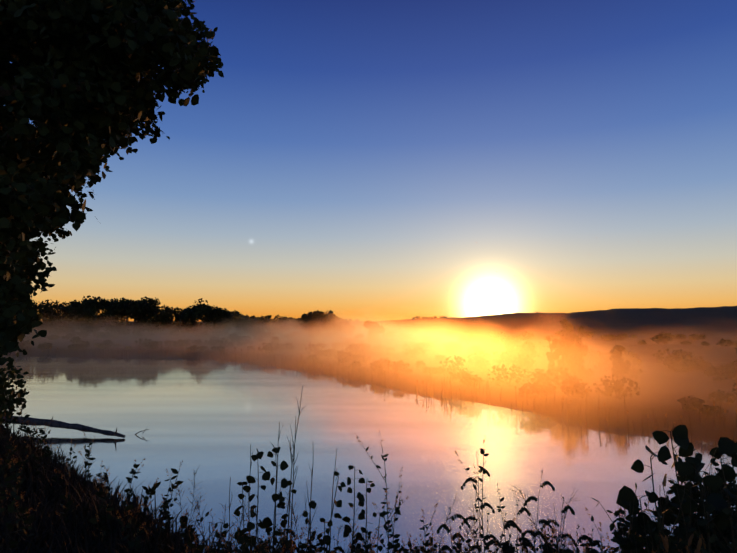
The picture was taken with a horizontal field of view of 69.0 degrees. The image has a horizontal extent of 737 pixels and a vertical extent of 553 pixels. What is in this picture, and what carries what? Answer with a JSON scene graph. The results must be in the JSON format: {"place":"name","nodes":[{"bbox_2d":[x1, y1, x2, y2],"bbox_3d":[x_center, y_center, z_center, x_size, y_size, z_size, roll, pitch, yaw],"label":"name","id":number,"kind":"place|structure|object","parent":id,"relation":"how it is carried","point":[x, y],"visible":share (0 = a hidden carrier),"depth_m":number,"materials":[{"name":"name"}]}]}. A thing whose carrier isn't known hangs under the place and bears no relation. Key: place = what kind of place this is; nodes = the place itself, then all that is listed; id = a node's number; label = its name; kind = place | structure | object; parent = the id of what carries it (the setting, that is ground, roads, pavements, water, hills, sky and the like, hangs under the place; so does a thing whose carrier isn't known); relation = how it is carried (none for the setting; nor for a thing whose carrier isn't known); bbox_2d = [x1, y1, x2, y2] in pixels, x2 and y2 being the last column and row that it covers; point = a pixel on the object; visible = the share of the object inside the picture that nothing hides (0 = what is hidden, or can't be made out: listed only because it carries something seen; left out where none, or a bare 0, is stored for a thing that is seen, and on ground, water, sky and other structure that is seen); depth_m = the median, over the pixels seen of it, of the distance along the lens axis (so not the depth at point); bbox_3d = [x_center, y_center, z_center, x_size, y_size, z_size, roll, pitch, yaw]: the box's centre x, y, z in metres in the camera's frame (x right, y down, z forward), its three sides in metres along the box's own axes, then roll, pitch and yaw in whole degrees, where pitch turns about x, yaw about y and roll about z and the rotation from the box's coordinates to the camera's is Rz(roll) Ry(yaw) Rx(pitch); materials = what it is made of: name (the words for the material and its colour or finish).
{"place":"outdoors","nodes":[
{"label":"outdoors","id":0,"kind":"place"},
{"bbox_2d":[0,413,328,552],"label":"bank grass","id":1,"kind":"structure","parent":0,"point":[87,516],"depth_m":3.73,"materials":[{"name":"black plant"}]},
{"bbox_2d":[0,354,736,552],"bbox_3d":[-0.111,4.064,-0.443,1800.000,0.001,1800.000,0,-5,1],"label":"water","id":2,"kind":"structure","parent":0,"point":[213,455],"depth_m":17.19,"materials":[{"name":"blue liquid"}]},
{"bbox_2d":[3,415,148,437],"bbox_3d":[-11.068,6.329,27.700,6.449,0.910,17.742,0,-5,1],"label":"fallen log","id":3,"kind":"object","parent":2,"relation":"in","point":[58,424],"depth_m":19.83,"materials":[{"name":"brown wood"}]},
{"bbox_2d":[0,306,736,530],"bbox_3d":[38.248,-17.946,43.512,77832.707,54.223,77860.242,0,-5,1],"label":"ground","id":4,"kind":"structure","parent":0,"point":[634,320],"depth_m":62.31,"materials":[{"name":"brown plant"}]},
{"bbox_2d":[0,352,29,431],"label":"tree foliage","id":5,"kind":"object","parent":4,"relation":"on","point":[8,401],"visible":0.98,"depth_m":9.27,"materials":[{"name":"black plant"}]},
{"bbox_2d":[27,299,65,334],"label":"tree","id":6,"kind":"object","parent":4,"relation":"on","point":[49,310],"depth_m":122.54,"materials":[{"name":"black plant"}]},
{"bbox_2d":[52,301,78,334],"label":"tree","id":7,"kind":"object","parent":4,"relation":"on","point":[63,313],"depth_m":133.82,"materials":[{"name":"black plant"}]},
{"bbox_2d":[66,298,102,333],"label":"tree","id":8,"kind":"object","parent":4,"relation":"on","point":[75,312],"depth_m":120.59,"materials":[{"name":"black plant"}]},
{"bbox_2d":[79,295,114,331],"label":"tree","id":9,"kind":"object","parent":4,"relation":"on","point":[92,310],"depth_m":119.70,"materials":[{"name":"black plant"}]},
{"bbox_2d":[0,0,223,364],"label":"cottonwood","id":10,"kind":"object","parent":4,"relation":"on","point":[79,85],"visible":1,"depth_m":5.87,"materials":[{"name":"black plant"}]},
{"bbox_2d":[106,297,134,333],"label":"tree","id":11,"kind":"object","parent":4,"relation":"on","point":[120,301],"depth_m":128.28,"materials":[{"name":"black plant"}]},
{"bbox_2d":[109,299,144,334],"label":"tree","id":12,"kind":"object","parent":4,"relation":"on","point":[128,310],"depth_m":123.82,"materials":[{"name":"black plant"}]},
{"bbox_2d":[131,299,160,332],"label":"tree","id":13,"kind":"object","parent":4,"relation":"on","point":[144,315],"depth_m":135.45,"materials":[{"name":"black plant"}]},
{"bbox_2d":[140,296,172,334],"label":"tree","id":14,"kind":"object","parent":4,"relation":"on","point":[162,316],"depth_m":123.37,"materials":[{"name":"black plant"}]},
{"bbox_2d":[121,469,221,552],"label":"plant","id":15,"kind":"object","parent":4,"relation":"on","point":[178,490],"depth_m":3.22,"materials":[{"name":"black plant"}]},
{"bbox_2d":[167,306,191,332],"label":"tree","id":16,"kind":"object","parent":4,"relation":"on","point":[176,311],"depth_m":134.27,"materials":[{"name":"black plant"}]},
{"bbox_2d":[174,298,212,334],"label":"tree","id":17,"kind":"object","parent":4,"relation":"on","point":[192,316],"depth_m":126.50,"materials":[{"name":"black plant"}]},
{"bbox_2d":[200,305,229,332],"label":"tree","id":18,"kind":"object","parent":4,"relation":"on","point":[217,314],"depth_m":133.71,"materials":[{"name":"black plant"}]},
{"bbox_2d":[217,310,241,331],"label":"tree","id":19,"kind":"object","parent":4,"relation":"on","point":[232,317],"depth_m":139.43,"materials":[{"name":"black plant"}]},
{"bbox_2d":[235,314,254,333],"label":"tree","id":20,"kind":"object","parent":4,"relation":"on","point":[238,321],"depth_m":129.16,"materials":[{"name":"black plant"}]},
{"bbox_2d":[240,315,273,334],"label":"tree","id":21,"kind":"object","parent":4,"relation":"on","point":[258,319],"depth_m":104.00,"materials":[{"name":"black plant"}]},
{"bbox_2d":[200,386,336,552],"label":"bare stems","id":22,"kind":"object","parent":4,"relation":"on","point":[292,461],"visible":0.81,"depth_m":2.89,"materials":[{"name":"black plant"}]},
{"bbox_2d":[270,317,287,334],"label":"tree","id":23,"kind":"object","parent":4,"relation":"on","point":[281,320],"depth_m":118.73,"materials":[{"name":"brown plant"}]},
{"bbox_2d":[273,315,295,333],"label":"tree","id":24,"kind":"object","parent":4,"relation":"on","point":[277,316],"depth_m":122.60,"materials":[{"name":"brown plant"}]},
{"bbox_2d":[292,318,303,330],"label":"tree","id":25,"kind":"object","parent":4,"relation":"on","point":[297,321],"depth_m":111.17,"materials":[{"name":"brown plant"}]},
{"bbox_2d":[210,447,388,552],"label":"leafy plants","id":26,"kind":"object","parent":4,"relation":"on","point":[266,523],"visible":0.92,"depth_m":2.61,"materials":[{"name":"black plant"}]},
{"bbox_2d":[300,310,335,338],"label":"tree","id":27,"kind":"object","parent":4,"relation":"on","point":[314,317],"depth_m":96.37,"materials":[{"name":"brown plant"}]},
{"bbox_2d":[329,316,348,333],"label":"tree","id":28,"kind":"object","parent":4,"relation":"on","point":[343,320],"depth_m":99.16,"materials":[{"name":"orange plant"}]},
{"bbox_2d":[364,321,384,340],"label":"tree","id":29,"kind":"object","parent":4,"relation":"on","point":[372,328],"depth_m":84.14,"materials":[{"name":"orange plant"}]},
{"bbox_2d":[14,345,736,439],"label":"reeds","id":30,"kind":"object","parent":4,"relation":"on","point":[674,423],"depth_m":28.70,"materials":[{"name":"brown plant"}]},
{"bbox_2d":[17,329,736,417],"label":"bank scrub","id":31,"kind":"object","parent":4,"relation":"on","point":[713,411],"depth_m":38.69,"materials":[{"name":"orange plant"}]},
{"bbox_2d":[205,515,635,552],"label":"bank weeds","id":32,"kind":"object","parent":4,"relation":"on","point":[504,547],"visible":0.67,"depth_m":2.66,"materials":[{"name":"black plant"}]},
{"bbox_2d":[175,482,736,552],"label":"plants","id":33,"kind":"object","parent":4,"relation":"on","point":[470,530],"visible":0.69,"depth_m":2.51,"materials":[{"name":"black plant"}]},
{"bbox_2d":[354,430,628,552],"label":"weeds","id":34,"kind":"object","parent":4,"relation":"on","point":[427,542],"visible":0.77,"depth_m":2.85,"materials":[{"name":"black plant"}]},
{"bbox_2d":[504,336,520,356],"bbox_3d":[11.324,5.904,42.036,1.422,2.482,1.198,-3,-6,33],"label":"bank poplar","id":35,"kind":"object","parent":4,"relation":"on","point":[513,340],"depth_m":42.05,"materials":[{"name":"yellow plant"}]},
{"bbox_2d":[437,451,592,552],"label":"leafy weeds","id":36,"kind":"object","parent":4,"relation":"on","point":[509,526],"visible":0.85,"depth_m":2.80,"materials":[{"name":"black plant"}]},
{"bbox_2d":[546,336,560,376],"bbox_3d":[11.301,5.076,32.672,1.029,2.884,0.747,0,-5,1],"label":"bank poplar","id":37,"kind":"object","parent":4,"relation":"on","point":[554,352],"depth_m":32.57,"materials":[{"name":"orange plant"}]},
{"bbox_2d":[556,328,570,371],"bbox_3d":[12.116,4.890,33.365,0.878,3.337,1.000,4,-6,-40],"label":"bank poplar","id":38,"kind":"object","parent":4,"relation":"on","point":[567,340],"depth_m":33.26,"materials":[{"name":"orange plant"}]},
{"bbox_2d":[559,319,576,375],"bbox_3d":[12.822,4.651,34.304,1.069,3.925,1.123,4,-6,-36],"label":"bank poplar","id":39,"kind":"object","parent":4,"relation":"on","point":[564,323],"depth_m":34.12,"materials":[{"name":"orange plant"}]},
{"bbox_2d":[572,326,587,377],"bbox_3d":[13.267,4.817,33.612,1.020,3.482,0.912,0,-5,1],"label":"bank poplar","id":40,"kind":"object","parent":4,"relation":"on","point":[581,330],"depth_m":33.55,"materials":[{"name":"orange plant"}]},
{"bbox_2d":[610,345,630,381],"bbox_3d":[13.750,4.984,29.510,1.076,2.496,1.108,0,-5,1],"label":"bank poplar","id":41,"kind":"object","parent":4,"relation":"on","point":[618,349],"depth_m":29.25,"materials":[{"name":"orange plant"}]},
{"bbox_2d":[590,425,736,552],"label":"shrub","id":42,"kind":"object","parent":4,"relation":"on","point":[715,527],"visible":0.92,"depth_m":1.91,"materials":[{"name":"black plant"}]},
{"bbox_2d":[652,532,705,552],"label":"foxtail grass","id":43,"kind":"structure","parent":4,"relation":"on","point":[666,545],"depth_m":1.52,"materials":[{"name":"black plant"}]},
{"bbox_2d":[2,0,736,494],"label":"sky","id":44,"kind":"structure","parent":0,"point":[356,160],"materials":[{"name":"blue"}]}
]}

